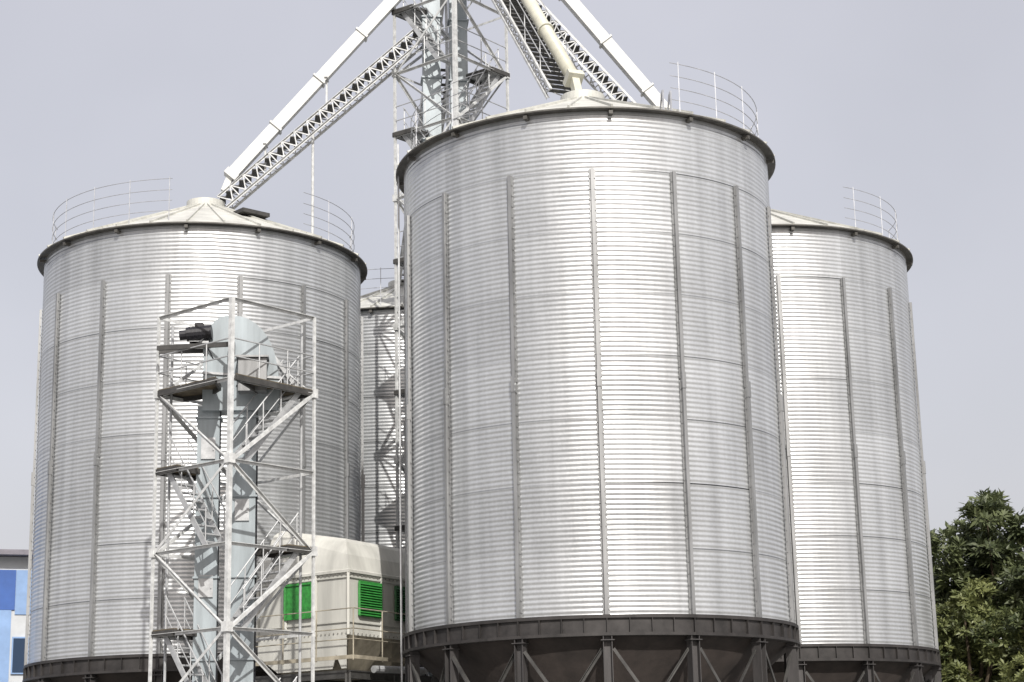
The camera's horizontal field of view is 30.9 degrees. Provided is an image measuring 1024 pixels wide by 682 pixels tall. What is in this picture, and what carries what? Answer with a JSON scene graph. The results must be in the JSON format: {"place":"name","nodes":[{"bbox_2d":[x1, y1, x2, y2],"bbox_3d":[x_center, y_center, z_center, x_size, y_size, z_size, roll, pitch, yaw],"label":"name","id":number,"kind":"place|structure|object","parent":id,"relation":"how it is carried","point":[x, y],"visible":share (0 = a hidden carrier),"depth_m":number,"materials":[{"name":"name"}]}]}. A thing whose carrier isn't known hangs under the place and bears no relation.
{"place":"outdoors","nodes":[
{"label":"outdoors","id":0,"kind":"place"},
{"bbox_2d":[0,549,32,681],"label":"blue building","id":1,"kind":"structure","parent":0,"point":[13,579],"depth_m":83.33,"materials":[{"name":"paint"}]},
{"bbox_2d":[10,637,28,673],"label":"window","id":2,"kind":"structure","parent":1,"relation":"in","point":[18,643],"depth_m":82.90,"materials":[{"name":"blue glass"}]},
{"bbox_2d":[0,0,1023,647],"label":"sky","id":3,"kind":"structure","parent":0,"point":[917,106],"materials":[{"name":"grey"}]},
{"label":"ground","id":4,"kind":"structure","parent":0,"visible":0},
{"bbox_2d":[22,177,366,681],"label":"grain silo","id":5,"kind":"object","parent":4,"relation":"on","point":[112,292],"visible":0.73,"depth_m":54.42,"materials":[{"name":"metal"}]},
{"bbox_2d":[311,130,313,233],"bbox_3d":[-6.550,-4.974,60.794,0.300,4.116,0.300,-1,-14,0],"label":"support post","id":6,"kind":"object","parent":5,"relation":"on","point":[312,184],"visible":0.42,"depth_m":60.81,"materials":[{"name":"white metal"}]},
{"bbox_2d":[157,315,283,681],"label":"bucket elevator","id":7,"kind":"object","parent":4,"relation":"on","point":[211,412],"visible":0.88,"depth_m":46.91,"materials":[{"name":"metal"}]},
{"bbox_2d":[198,575,212,596],"bbox_3d":[-7.654,6.123,46.223,0.360,0.550,0.060,0,-14,-5],"label":"access door","id":8,"kind":"structure","parent":7,"relation":"in","point":[205,585],"depth_m":46.21,"materials":[{"name":"metal"}]},
{"bbox_2d":[201,438,215,458],"bbox_3d":[-7.728,2.726,47.062,0.360,0.550,0.060,0,-14,-5],"label":"access door","id":9,"kind":"structure","parent":7,"relation":"in","point":[207,451],"depth_m":47.05,"materials":[{"name":"metal"}]},
{"bbox_2d":[235,499,248,520],"bbox_3d":[-6.809,4.255,46.656,0.360,0.550,0.060,0,-14,-5],"label":"access door","id":10,"kind":"structure","parent":7,"relation":"in","point":[241,505],"depth_m":46.65,"materials":[{"name":"metal"}]},
{"bbox_2d":[148,296,317,681],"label":"stair tower","id":11,"kind":"structure","parent":4,"relation":"on","point":[291,392],"depth_m":46.37,"materials":[{"name":"grey metal"}]},
{"bbox_2d":[255,531,431,681],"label":"grain dryer","id":12,"kind":"object","parent":4,"relation":"on","point":[357,614],"visible":0.68,"depth_m":50.62,"materials":[{"name":"beige paint"}]},
{"bbox_2d":[371,666,427,673],"bbox_3d":[-3.075,9.053,50.916,0.200,0.260,2.501,-9,-16,30],"label":"conveyor pipe","id":13,"kind":"object","parent":12,"relation":"attached to","point":[387,669],"visible":0.75,"depth_m":50.40,"materials":[{"name":"metal"}]},
{"bbox_2d":[360,267,425,680],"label":"grain silo","id":14,"kind":"object","parent":4,"relation":"on","point":[377,310],"visible":0.07,"depth_m":63.75,"materials":[{"name":"metal"}]},
{"bbox_2d":[420,0,469,675],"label":"bucket elevator","id":15,"kind":"object","parent":4,"relation":"on","point":[431,79],"visible":0.17,"depth_m":62.57,"materials":[{"name":"grey metal"}]},
{"bbox_2d":[392,0,509,675],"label":"elevator tower","id":16,"kind":"structure","parent":4,"relation":"on","point":[491,77],"depth_m":61.67,"materials":[{"name":"grey metal"}]},
{"bbox_2d":[221,0,401,192],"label":"grain chute","id":17,"kind":"object","parent":16,"relation":"attached to","point":[300,100],"visible":1,"depth_m":61.42,"materials":[{"name":"beige paint"}]},
{"bbox_2d":[263,142,267,170],"bbox_3d":[-8.106,-6.036,60.822,0.100,0.908,0.500,-1,-14,0],"label":"chute bracket","id":18,"kind":"object","parent":17,"relation":"attached to","point":[265,149],"visible":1,"depth_m":60.82,"materials":[{"name":"white metal"}]},
{"bbox_2d":[324,75,328,116],"bbox_3d":[-6.174,-8.111,61.637,0.100,1.370,0.500,-1,-14,0],"label":"chute bracket","id":19,"kind":"object","parent":17,"relation":"attached to","point":[327,80],"visible":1,"depth_m":61.63,"materials":[{"name":"white metal"}]},
{"bbox_2d":[217,26,424,208],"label":"stair bridge","id":20,"kind":"structure","parent":16,"relation":"attached to","point":[372,70],"depth_m":61.28,"materials":[{"name":"white paint"}]},
{"bbox_2d":[400,69,445,286],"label":"stair bridge","id":21,"kind":"structure","parent":16,"relation":"attached to","point":[443,115],"depth_m":65.66,"materials":[{"name":"white paint"}]},
{"bbox_2d":[403,0,444,273],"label":"grain chute","id":22,"kind":"object","parent":16,"relation":"attached to","point":[442,10],"visible":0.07,"depth_m":65.30,"materials":[{"name":"beige paint"}]},
{"bbox_2d":[491,0,577,99],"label":"stair bridge","id":23,"kind":"structure","parent":16,"relation":"attached to","point":[515,12],"depth_m":55.12,"materials":[{"name":"white paint"}]},
{"bbox_2d":[396,62,800,681],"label":"grain silo","id":24,"kind":"object","parent":4,"relation":"on","point":[594,464],"visible":1,"depth_m":45.49,"materials":[{"name":"metal"}]},
{"bbox_2d":[521,0,584,90],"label":"grain chute","id":25,"kind":"object","parent":24,"relation":"on","point":[573,77],"visible":0.95,"depth_m":53.66,"materials":[{"name":"white metal"}]},
{"bbox_2d":[767,187,941,681],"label":"grain silo","id":26,"kind":"object","parent":4,"relation":"on","point":[863,581],"visible":0.53,"depth_m":55.31,"materials":[{"name":"metal"}]},
{"bbox_2d":[525,0,635,102],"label":"stair bridge","id":27,"kind":"structure","parent":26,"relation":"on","point":[592,67],"depth_m":62.48,"materials":[{"name":"white paint"}]},
{"bbox_2d":[558,0,669,107],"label":"grain chute","id":28,"kind":"object","parent":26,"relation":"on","point":[616,54],"visible":0.41,"depth_m":62.67,"materials":[{"name":"beige paint"}]},
{"bbox_2d":[929,528,949,589],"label":"broadleaf tree","id":29,"kind":"object","parent":4,"relation":"on","point":[939,556],"depth_m":69.81,"materials":[{"name":"green plant"}]},
{"bbox_2d":[927,486,1023,681],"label":"broadleaf tree","id":30,"kind":"object","parent":4,"relation":"on","point":[983,547],"visible":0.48,"depth_m":65.14,"materials":[{"name":"green plant"}]},
{"bbox_2d":[932,576,1021,681],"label":"broadleaf tree","id":31,"kind":"object","parent":4,"relation":"on","point":[955,641],"visible":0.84,"depth_m":62.11,"materials":[{"name":"green plant"}]},
{"bbox_2d":[988,577,1023,681],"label":"broadleaf tree","id":32,"kind":"object","parent":4,"relation":"on","point":[1004,668],"visible":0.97,"depth_m":61.09,"materials":[{"name":"green plant"}]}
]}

